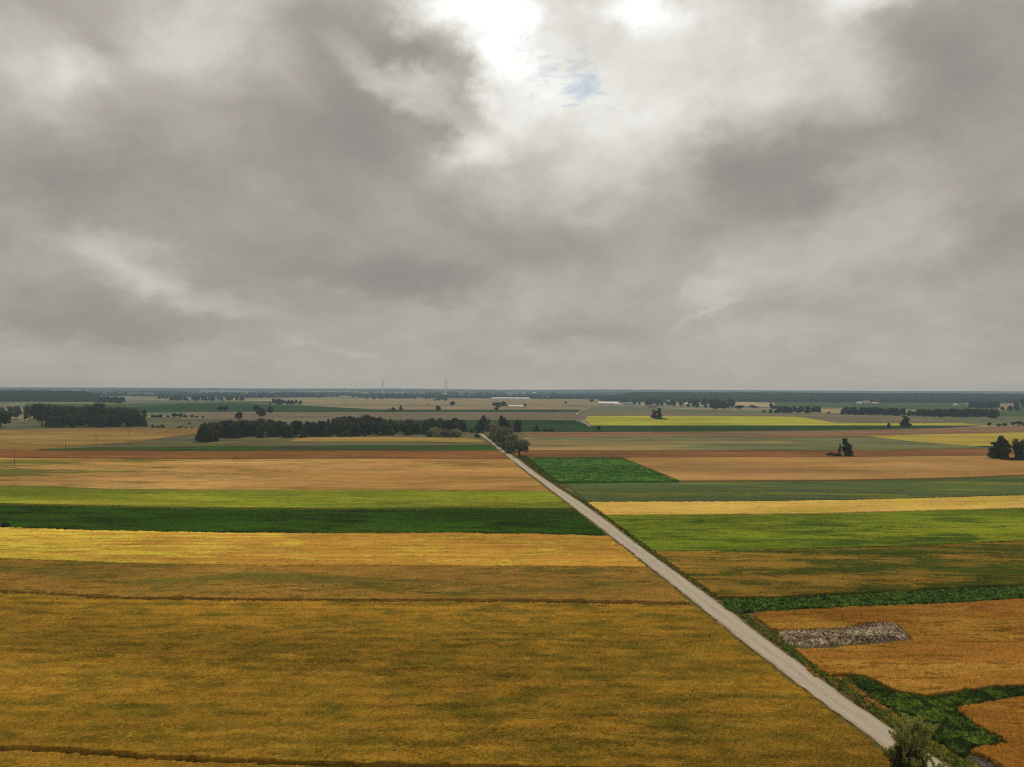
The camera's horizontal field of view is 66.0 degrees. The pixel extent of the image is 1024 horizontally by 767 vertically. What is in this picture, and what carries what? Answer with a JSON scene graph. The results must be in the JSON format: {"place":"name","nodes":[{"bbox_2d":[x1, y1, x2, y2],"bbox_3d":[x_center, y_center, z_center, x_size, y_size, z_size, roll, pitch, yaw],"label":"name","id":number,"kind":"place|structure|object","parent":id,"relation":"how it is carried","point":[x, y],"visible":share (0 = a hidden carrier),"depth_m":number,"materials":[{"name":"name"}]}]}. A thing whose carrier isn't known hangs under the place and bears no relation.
{"place":"outdoors","nodes":[
{"label":"outdoors","id":0,"kind":"place"},
{"bbox_2d":[0,428,197,449],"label":"stubble field","id":1,"kind":"structure","parent":0,"point":[35,439],"depth_m":923.68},
{"bbox_2d":[0,417,251,429],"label":"meadow","id":2,"kind":"structure","parent":0,"point":[167,422],"depth_m":1237.59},
{"bbox_2d":[26,401,285,407],"bbox_3d":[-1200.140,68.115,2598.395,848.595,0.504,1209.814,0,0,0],"label":"beet field","id":3,"kind":"structure","parent":0,"point":[121,405],"depth_m":2613.54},
{"bbox_2d":[0,749,475,766],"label":"wheat field","id":4,"kind":"structure","parent":0,"point":[18,758],"depth_m":123.85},
{"bbox_2d":[0,449,508,458],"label":"ploughed field","id":5,"kind":"structure","parent":0,"point":[443,454],"depth_m":687.19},
{"bbox_2d":[41,432,489,449],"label":"meadow","id":6,"kind":"structure","parent":0,"point":[190,441],"depth_m":839.37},
{"bbox_2d":[37,445,496,450],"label":"clover field","id":7,"kind":"structure","parent":0,"point":[351,448],"depth_m":760.39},
{"bbox_2d":[0,458,548,490],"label":"wheat field","id":8,"kind":"structure","parent":0,"point":[342,474],"depth_m":530.63,"materials":[{"name":"plant"}]},
{"bbox_2d":[0,485,573,509],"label":"oat field","id":9,"kind":"structure","parent":0,"point":[319,499],"depth_m":415.12,"materials":[{"name":"plant"}]},
{"bbox_2d":[0,505,606,535],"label":"potato field","id":10,"kind":"structure","parent":0,"point":[484,521],"depth_m":349.73,"materials":[{"name":"plant"}]},
{"bbox_2d":[0,527,645,567],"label":"wheat field","id":11,"kind":"structure","parent":0,"point":[448,549],"depth_m":287.53,"materials":[{"name":"plant"}]},
{"bbox_2d":[0,559,689,604],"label":"wheat field","id":12,"kind":"structure","parent":0,"point":[605,585],"depth_m":237.32,"materials":[{"name":"plant"}]},
{"bbox_2d":[129,403,580,411],"bbox_3d":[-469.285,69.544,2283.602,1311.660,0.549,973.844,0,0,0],"label":"beet field","id":13,"kind":"structure","parent":0,"point":[210,407],"depth_m":2061.75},
{"bbox_2d":[180,412,586,419],"bbox_3d":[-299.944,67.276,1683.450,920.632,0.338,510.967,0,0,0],"label":"stubble field","id":14,"kind":"structure","parent":0,"point":[434,415],"depth_m":1646.87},
{"bbox_2d":[291,437,484,441],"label":"stubble field","id":15,"kind":"structure","parent":0,"point":[388,439],"depth_m":893.50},
{"bbox_2d":[0,592,891,766],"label":"wheat field","id":16,"kind":"structure","parent":0,"point":[417,683],"depth_m":155.02,"materials":[{"name":"plant"}]},
{"bbox_2d":[297,399,596,404],"bbox_3d":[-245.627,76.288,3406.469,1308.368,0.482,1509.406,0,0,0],"label":"stubble field","id":17,"kind":"structure","parent":0,"point":[464,402],"depth_m":3177.76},
{"bbox_2d":[322,405,584,409],"bbox_3d":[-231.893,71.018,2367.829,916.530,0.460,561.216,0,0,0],"label":"stubble field","id":18,"kind":"structure","parent":0,"point":[541,407],"depth_m":2295.90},
{"bbox_2d":[386,420,589,431],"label":"beet field","id":19,"kind":"structure","parent":0,"point":[558,425],"depth_m":1242.21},
{"bbox_2d":[0,390,1023,766],"bbox_3d":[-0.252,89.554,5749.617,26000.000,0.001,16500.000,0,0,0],"label":"ground","id":20,"kind":"structure","parent":0,"point":[168,400],"depth_m":2379.03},
{"bbox_2d":[0,411,12,426],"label":"deciduous tree","id":21,"kind":"object","parent":20,"relation":"on","point":[5,416],"visible":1,"depth_m":1127.02,"materials":[{"name":"green plant"}]},
{"bbox_2d":[30,403,54,425],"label":"deciduous tree","id":22,"kind":"object","parent":20,"relation":"on","point":[42,413],"visible":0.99,"depth_m":1146.39,"materials":[{"name":"green plant"}]},
{"bbox_2d":[51,406,61,416],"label":"deciduous tree","id":23,"kind":"object","parent":20,"relation":"on","point":[56,411],"visible":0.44,"depth_m":1249.96,"materials":[{"name":"green plant"}]},
{"bbox_2d":[53,416,62,426],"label":"deciduous tree","id":24,"kind":"object","parent":20,"relation":"on","point":[58,421],"visible":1,"depth_m":1126.11,"materials":[{"name":"green plant"}]},
{"bbox_2d":[63,406,77,424],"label":"deciduous tree","id":25,"kind":"object","parent":20,"relation":"on","point":[71,411],"visible":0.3,"depth_m":1195.09,"materials":[{"name":"green plant"}]},
{"bbox_2d":[67,416,78,427],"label":"deciduous tree","id":26,"kind":"object","parent":20,"relation":"on","point":[72,421],"visible":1,"depth_m":1127.89,"materials":[{"name":"green plant"}]},
{"bbox_2d":[81,415,90,426],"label":"deciduous tree","id":27,"kind":"object","parent":20,"relation":"on","point":[85,419],"visible":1,"depth_m":1135.00,"materials":[{"name":"green plant"}]},
{"bbox_2d":[86,407,99,416],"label":"deciduous tree","id":28,"kind":"object","parent":20,"relation":"on","point":[92,411],"visible":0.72,"depth_m":1272.87,"materials":[{"name":"green plant"}]},
{"bbox_2d":[93,415,106,427],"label":"deciduous tree","id":29,"kind":"object","parent":20,"relation":"on","point":[99,422],"visible":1,"depth_m":1129.39,"materials":[{"name":"green plant"}]},
{"bbox_2d":[97,407,109,416],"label":"deciduous tree","id":30,"kind":"object","parent":20,"relation":"on","point":[103,410],"visible":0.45,"depth_m":1216.10,"materials":[{"name":"green plant"}]},
{"bbox_2d":[110,415,122,426],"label":"deciduous tree","id":31,"kind":"object","parent":20,"relation":"on","point":[116,420],"visible":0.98,"depth_m":1148.45,"materials":[{"name":"green plant"}]},
{"bbox_2d":[113,408,124,416],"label":"deciduous tree","id":32,"kind":"object","parent":20,"relation":"on","point":[118,412],"visible":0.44,"depth_m":1220.51,"materials":[{"name":"green plant"}]},
{"bbox_2d":[123,415,132,426],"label":"deciduous tree","id":33,"kind":"object","parent":20,"relation":"on","point":[126,419],"visible":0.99,"depth_m":1146.54,"materials":[{"name":"green plant"}]},
{"bbox_2d":[198,422,214,441],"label":"grove tree","id":34,"kind":"object","parent":20,"relation":"on","point":[206,433],"visible":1,"depth_m":843.06,"materials":[{"name":"green plant"}]},
{"bbox_2d":[212,427,219,440],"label":"grove tree","id":35,"kind":"object","parent":20,"relation":"on","point":[216,434],"visible":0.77,"depth_m":856.89,"materials":[{"name":"green plant"}]},
{"bbox_2d":[218,425,228,437],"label":"grove tree","id":36,"kind":"object","parent":20,"relation":"on","point":[223,432],"visible":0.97,"depth_m":914.06,"materials":[{"name":"green plant"}]},
{"bbox_2d":[227,421,243,437],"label":"grove tree","id":37,"kind":"object","parent":20,"relation":"on","point":[234,430],"visible":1,"depth_m":909.40,"materials":[{"name":"green plant"}]},
{"bbox_2d":[241,422,257,435],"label":"grove tree","id":38,"kind":"object","parent":20,"relation":"on","point":[248,428],"visible":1,"depth_m":939.79,"materials":[{"name":"green plant"}]},
{"bbox_2d":[255,424,265,437],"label":"grove tree","id":39,"kind":"object","parent":20,"relation":"on","point":[260,432],"visible":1,"depth_m":920.46,"materials":[{"name":"green plant"}]},
{"bbox_2d":[256,408,266,415],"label":"deciduous tree","id":40,"kind":"object","parent":20,"relation":"on","point":[261,412],"visible":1,"depth_m":1465.49,"materials":[{"name":"green plant"}]},
{"bbox_2d":[264,422,276,436],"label":"grove tree","id":41,"kind":"object","parent":20,"relation":"on","point":[270,429],"visible":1,"depth_m":934.15,"materials":[{"name":"green plant"}]},
{"bbox_2d":[274,423,284,435],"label":"grove tree","id":42,"kind":"object","parent":20,"relation":"on","point":[278,427],"visible":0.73,"depth_m":944.50,"materials":[{"name":"green plant"}]},
{"bbox_2d":[280,424,293,437],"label":"grove tree","id":43,"kind":"object","parent":20,"relation":"on","point":[287,430],"visible":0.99,"depth_m":920.24,"materials":[{"name":"green plant"}]},
{"bbox_2d":[290,420,302,436],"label":"grove tree","id":44,"kind":"object","parent":20,"relation":"on","point":[296,425],"visible":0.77,"depth_m":940.59,"materials":[{"name":"green plant"}]},
{"bbox_2d":[299,424,309,436],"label":"grove tree","id":45,"kind":"object","parent":20,"relation":"on","point":[305,429],"visible":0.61,"depth_m":930.93,"materials":[{"name":"green plant"}]},
{"bbox_2d":[307,422,318,435],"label":"grove tree","id":46,"kind":"object","parent":20,"relation":"on","point":[313,426],"visible":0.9,"depth_m":951.86,"materials":[{"name":"green plant"}]},
{"bbox_2d":[314,421,328,436],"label":"grove tree","id":47,"kind":"object","parent":20,"relation":"on","point":[322,430],"visible":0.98,"depth_m":946.26,"materials":[{"name":"green plant"}]},
{"bbox_2d":[326,423,335,435],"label":"grove tree","id":48,"kind":"object","parent":20,"relation":"on","point":[332,426],"visible":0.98,"depth_m":953.77,"materials":[{"name":"green plant"}]},
{"bbox_2d":[337,424,347,435],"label":"grove tree","id":49,"kind":"object","parent":20,"relation":"on","point":[343,428],"visible":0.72,"depth_m":951.85,"materials":[{"name":"green plant"}]},
{"bbox_2d":[348,421,360,435],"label":"grove tree","id":50,"kind":"object","parent":20,"relation":"on","point":[354,429],"visible":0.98,"depth_m":955.44,"materials":[{"name":"green plant"}]},
{"bbox_2d":[359,422,367,434],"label":"grove tree","id":51,"kind":"object","parent":20,"relation":"on","point":[363,427],"visible":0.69,"depth_m":981.20,"materials":[{"name":"green plant"}]},
{"bbox_2d":[364,421,372,434],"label":"grove tree","id":52,"kind":"object","parent":20,"relation":"on","point":[369,432],"visible":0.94,"depth_m":989.98,"materials":[{"name":"green plant"}]},
{"bbox_2d":[370,422,378,434],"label":"grove tree","id":53,"kind":"object","parent":20,"relation":"on","point":[374,427],"visible":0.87,"depth_m":984.63,"materials":[{"name":"green plant"}]},
{"bbox_2d":[377,422,388,434],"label":"grove tree","id":54,"kind":"object","parent":20,"relation":"on","point":[382,428],"visible":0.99,"depth_m":975.68,"materials":[{"name":"green plant"}]},
{"bbox_2d":[398,420,410,432],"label":"grove tree","id":55,"kind":"object","parent":20,"relation":"on","point":[402,425],"visible":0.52,"depth_m":1022.49,"materials":[{"name":"green plant"}]},
{"bbox_2d":[404,424,410,434],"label":"grove tree","id":56,"kind":"object","parent":20,"relation":"on","point":[407,430],"visible":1,"depth_m":978.50,"materials":[{"name":"green plant"}]},
{"bbox_2d":[413,422,421,433],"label":"grove tree","id":57,"kind":"object","parent":20,"relation":"on","point":[417,428],"visible":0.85,"depth_m":1004.52,"materials":[{"name":"green plant"}]},
{"bbox_2d":[421,421,431,434],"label":"grove tree","id":58,"kind":"object","parent":20,"relation":"on","point":[426,426],"visible":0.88,"depth_m":995.29,"materials":[{"name":"green plant"}]},
{"bbox_2d":[430,427,440,436],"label":"willow shrub","id":59,"kind":"object","parent":20,"relation":"on","point":[435,431],"visible":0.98,"depth_m":946.35,"materials":[{"name":"green plant"}]},
{"bbox_2d":[440,428,452,436],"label":"willow shrub","id":60,"kind":"object","parent":20,"relation":"on","point":[444,432],"visible":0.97,"depth_m":943.32,"materials":[{"name":"green plant"}]},
{"bbox_2d":[444,420,455,431],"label":"grove tree","id":61,"kind":"object","parent":20,"relation":"on","point":[450,425],"visible":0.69,"depth_m":1033.69,"materials":[{"name":"green plant"}]},
{"bbox_2d":[451,428,462,436],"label":"willow shrub","id":62,"kind":"object","parent":20,"relation":"on","point":[456,431],"visible":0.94,"depth_m":949.80,"materials":[{"name":"green plant"}]},
{"bbox_2d":[476,415,487,432],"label":"deciduous tree","id":63,"kind":"object","parent":20,"relation":"on","point":[482,421],"visible":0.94,"depth_m":1038.79,"materials":[{"name":"green plant"}]},
{"bbox_2d":[0,388,981,398],"bbox_3d":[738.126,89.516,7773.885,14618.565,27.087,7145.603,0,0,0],"label":"distant woods","id":64,"kind":"object","parent":20,"relation":"on","point":[536,395],"visible":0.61,"depth_m":5411.32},
{"bbox_2d":[487,422,496,437],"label":"willow tree","id":65,"kind":"object","parent":20,"relation":"on","point":[490,435],"visible":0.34,"depth_m":929.13,"materials":[{"name":"green plant"}]},
{"bbox_2d":[490,424,497,441],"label":"willow tree","id":66,"kind":"object","parent":20,"relation":"on","point":[493,439],"visible":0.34,"depth_m":870.57,"materials":[{"name":"green plant"}]},
{"bbox_2d":[494,426,502,445],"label":"willow tree","id":67,"kind":"object","parent":20,"relation":"on","point":[498,433],"visible":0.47,"depth_m":804.87,"materials":[{"name":"green plant"}]},
{"bbox_2d":[498,415,507,428],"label":"deciduous tree","id":68,"kind":"object","parent":20,"relation":"on","point":[502,422],"visible":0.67,"depth_m":977.65,"materials":[{"name":"green plant"}]},
{"bbox_2d":[499,426,513,448],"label":"willow tree","id":69,"kind":"object","parent":20,"relation":"on","point":[506,431],"visible":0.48,"depth_m":766.20,"materials":[{"name":"green plant"}]},
{"bbox_2d":[491,397,529,399],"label":"greenhouse hall","id":70,"kind":"structure","parent":20,"relation":"on","point":[509,398],"depth_m":3835.58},
{"bbox_2d":[504,433,518,452],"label":"willow tree","id":71,"kind":"object","parent":20,"relation":"on","point":[509,441],"visible":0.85,"depth_m":720.82,"materials":[{"name":"green plant"}]},
{"bbox_2d":[513,419,522,430],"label":"deciduous tree","id":72,"kind":"object","parent":20,"relation":"on","point":[517,423],"visible":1,"depth_m":1067.28,"materials":[{"name":"green plant"}]},
{"bbox_2d":[512,439,530,454],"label":"willow tree","id":73,"kind":"object","parent":20,"relation":"on","point":[520,445],"visible":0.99,"depth_m":685.47,"materials":[{"name":"green plant"}]},
{"bbox_2d":[519,455,555,482],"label":"weeds","id":74,"kind":"object","parent":20,"relation":"on","point":[532,464],"visible":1,"depth_m":582.94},
{"bbox_2d":[778,619,909,646],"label":"stone pile","id":75,"kind":"object","parent":20,"relation":"on","point":[876,632],"visible":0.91,"depth_m":189.24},
{"bbox_2d":[841,438,853,455],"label":"deciduous tree","id":76,"kind":"object","parent":20,"relation":"on","point":[846,446],"visible":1,"depth_m":695.65,"materials":[{"name":"green plant"}]},
{"bbox_2d":[721,584,1023,613],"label":"potato field","id":77,"kind":"structure","parent":20,"relation":"on","point":[742,605],"depth_m":222.72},
{"bbox_2d":[900,416,911,426],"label":"deciduous tree","id":78,"kind":"object","parent":20,"relation":"on","point":[904,422],"visible":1,"depth_m":1254.35,"materials":[{"name":"green plant"}]},
{"bbox_2d":[879,713,945,766],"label":"roadside tree","id":79,"kind":"object","parent":20,"relation":"on","point":[908,750],"visible":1,"depth_m":115.10,"materials":[{"name":"green plant"}]},
{"bbox_2d":[850,671,1023,757],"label":"weeds","id":80,"kind":"object","parent":20,"relation":"on","point":[958,733],"visible":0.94,"depth_m":147.16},
{"bbox_2d":[965,756,996,766],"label":"soil patch","id":81,"kind":"object","parent":20,"relation":"on","point":[983,762],"visible":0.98,"depth_m":126.58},
{"bbox_2d":[986,442,1000,457],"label":"deciduous tree","id":82,"kind":"object","parent":20,"relation":"on","point":[992,452],"visible":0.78,"depth_m":676.81,"materials":[{"name":"green plant"}]},
{"bbox_2d":[996,434,1012,456],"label":"deciduous tree","id":83,"kind":"object","parent":20,"relation":"on","point":[1002,443],"visible":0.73,"depth_m":669.90,"materials":[{"name":"green plant"}]},
{"bbox_2d":[1001,447,1010,459],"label":"deciduous tree","id":84,"kind":"object","parent":20,"relation":"on","point":[1005,455],"visible":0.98,"depth_m":661.49,"materials":[{"name":"green plant"}]},
{"bbox_2d":[998,403,1013,410],"bbox_3d":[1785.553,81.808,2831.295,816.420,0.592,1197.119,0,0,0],"label":"stubble field","id":85,"kind":"structure","parent":20,"relation":"on","point":[1005,405],"depth_m":2951.47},
{"bbox_2d":[1010,439,1022,459],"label":"deciduous tree","id":86,"kind":"object","parent":20,"relation":"on","point":[1016,448],"visible":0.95,"depth_m":662.43,"materials":[{"name":"green plant"}]},
{"bbox_2d":[0,387,1023,393],"bbox_3d":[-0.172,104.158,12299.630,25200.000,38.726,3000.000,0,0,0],"label":"hills","id":87,"kind":"structure","parent":0,"point":[393,389],"depth_m":11823.91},
{"bbox_2d":[0,0,1023,390],"label":"sky","id":88,"kind":"structure","parent":0,"point":[812,195],"materials":[{"name":"grey"}]},
{"bbox_2d":[555,483,583,501],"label":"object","id":89,"kind":"structure","parent":0,"point":[566,487],"depth_m":460.39,"materials":[{"name":"plant"}]},
{"bbox_2d":[528,457,677,483],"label":"maize field","id":90,"kind":"structure","parent":0,"point":[561,470],"depth_m":551.76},
{"bbox_2d":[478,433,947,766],"bbox_3d":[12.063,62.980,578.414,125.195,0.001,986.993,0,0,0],"label":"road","id":91,"kind":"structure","parent":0,"point":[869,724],"depth_m":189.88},
{"bbox_2d":[482,435,953,766],"bbox_3d":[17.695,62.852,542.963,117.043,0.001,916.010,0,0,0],"label":"verge","id":92,"kind":"structure","parent":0,"point":[841,692],"depth_m":204.78,"materials":[{"name":"plant"}]},
{"bbox_2d":[556,484,715,596],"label":"grass","id":93,"kind":"structure","parent":92,"relation":"on","point":[655,554],"depth_m":296.40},
{"bbox_2d":[738,614,982,766],"bbox_3d":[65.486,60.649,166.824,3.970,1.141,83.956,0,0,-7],"label":"grass","id":94,"kind":"structure","parent":92,"relation":"on","point":[789,648],"depth_m":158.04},
{"bbox_2d":[727,402,773,406],"bbox_3d":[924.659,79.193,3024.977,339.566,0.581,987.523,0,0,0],"label":"stubble field","id":95,"kind":"structure","parent":0,"point":[759,404],"depth_m":2953.65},
{"bbox_2d":[517,436,986,450],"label":"barley field","id":96,"kind":"structure","parent":0,"point":[674,444],"depth_m":836.21,"materials":[{"name":"plant"}]},
{"bbox_2d":[511,448,1013,457],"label":"ploughed field","id":97,"kind":"structure","parent":0,"point":[818,453],"depth_m":716.51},
{"bbox_2d":[579,412,959,422],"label":"stubble field","id":98,"kind":"structure","parent":0,"point":[844,418],"depth_m":1718.28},
{"bbox_2d":[519,426,1023,437],"bbox_3d":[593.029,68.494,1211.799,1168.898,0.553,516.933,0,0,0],"label":"stubble field","id":99,"kind":"structure","parent":0,"point":[792,434],"depth_m":1047.37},
{"bbox_2d":[573,426,971,431],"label":"beet field","id":100,"kind":"structure","parent":0,"point":[687,428],"depth_m":1174.24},
{"bbox_2d":[586,416,977,425],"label":"rapeseed field","id":101,"kind":"structure","parent":0,"point":[699,421],"depth_m":1392.68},
{"bbox_2d":[565,476,1023,501],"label":"beet field","id":102,"kind":"structure","parent":0,"point":[727,491],"depth_m":463.28,"materials":[{"name":"plant"}]},
{"bbox_2d":[581,405,1023,425],"bbox_3d":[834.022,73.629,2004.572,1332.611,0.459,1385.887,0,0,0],"label":"meadow","id":103,"kind":"structure","parent":0,"point":[976,420],"depth_m":1955.64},
{"bbox_2d":[588,495,1023,515],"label":"barley field","id":104,"kind":"structure","parent":0,"point":[793,507],"depth_m":397.62,"materials":[{"name":"plant"}]},
{"bbox_2d":[605,508,1023,551],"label":"oat field","id":105,"kind":"structure","parent":0,"point":[726,532],"depth_m":332.07,"materials":[{"name":"plant"}]},
{"bbox_2d":[623,455,1023,481],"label":"wheat field","id":106,"kind":"structure","parent":0,"point":[720,469],"depth_m":586.94,"materials":[{"name":"plant"}]},
{"bbox_2d":[656,540,1023,598],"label":"mixed crop field","id":107,"kind":"structure","parent":0,"point":[795,573],"depth_m":259.05,"materials":[{"name":"plant"}]},
{"bbox_2d":[754,598,1023,696],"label":"wheat field","id":108,"kind":"structure","parent":0,"point":[948,647],"depth_m":181.45,"materials":[{"name":"plant"}]},
{"bbox_2d":[762,402,1023,415],"bbox_3d":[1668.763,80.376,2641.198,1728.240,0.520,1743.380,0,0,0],"label":"meadow","id":109,"kind":"structure","parent":0,"point":[927,406],"depth_m":2794.69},
{"bbox_2d":[868,432,1023,445],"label":"barley field","id":110,"kind":"structure","parent":0,"point":[975,439],"depth_m":956.29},
{"bbox_2d":[956,696,1023,766],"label":"wheat field","id":111,"kind":"structure","parent":0,"point":[1003,719],"depth_m":138.88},
{"bbox_3d":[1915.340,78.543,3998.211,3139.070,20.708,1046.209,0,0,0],"label":"hill","id":112,"kind":"structure","parent":0,"visible":0},
{"bbox_2d":[599,392,1023,402],"bbox_3d":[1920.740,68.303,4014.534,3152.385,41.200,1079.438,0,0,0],"label":"woods","id":113,"kind":"object","parent":112,"relation":"on","point":[860,397],"visible":0.97,"depth_m":3756.16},
{"bbox_3d":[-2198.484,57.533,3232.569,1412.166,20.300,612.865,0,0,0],"label":"hill","id":114,"kind":"structure","parent":0,"visible":0},
{"bbox_2d":[0,390,100,401],"bbox_3d":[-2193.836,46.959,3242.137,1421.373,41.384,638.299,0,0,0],"label":"woods","id":115,"kind":"object","parent":114,"relation":"on","point":[42,396],"visible":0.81,"depth_m":3011.72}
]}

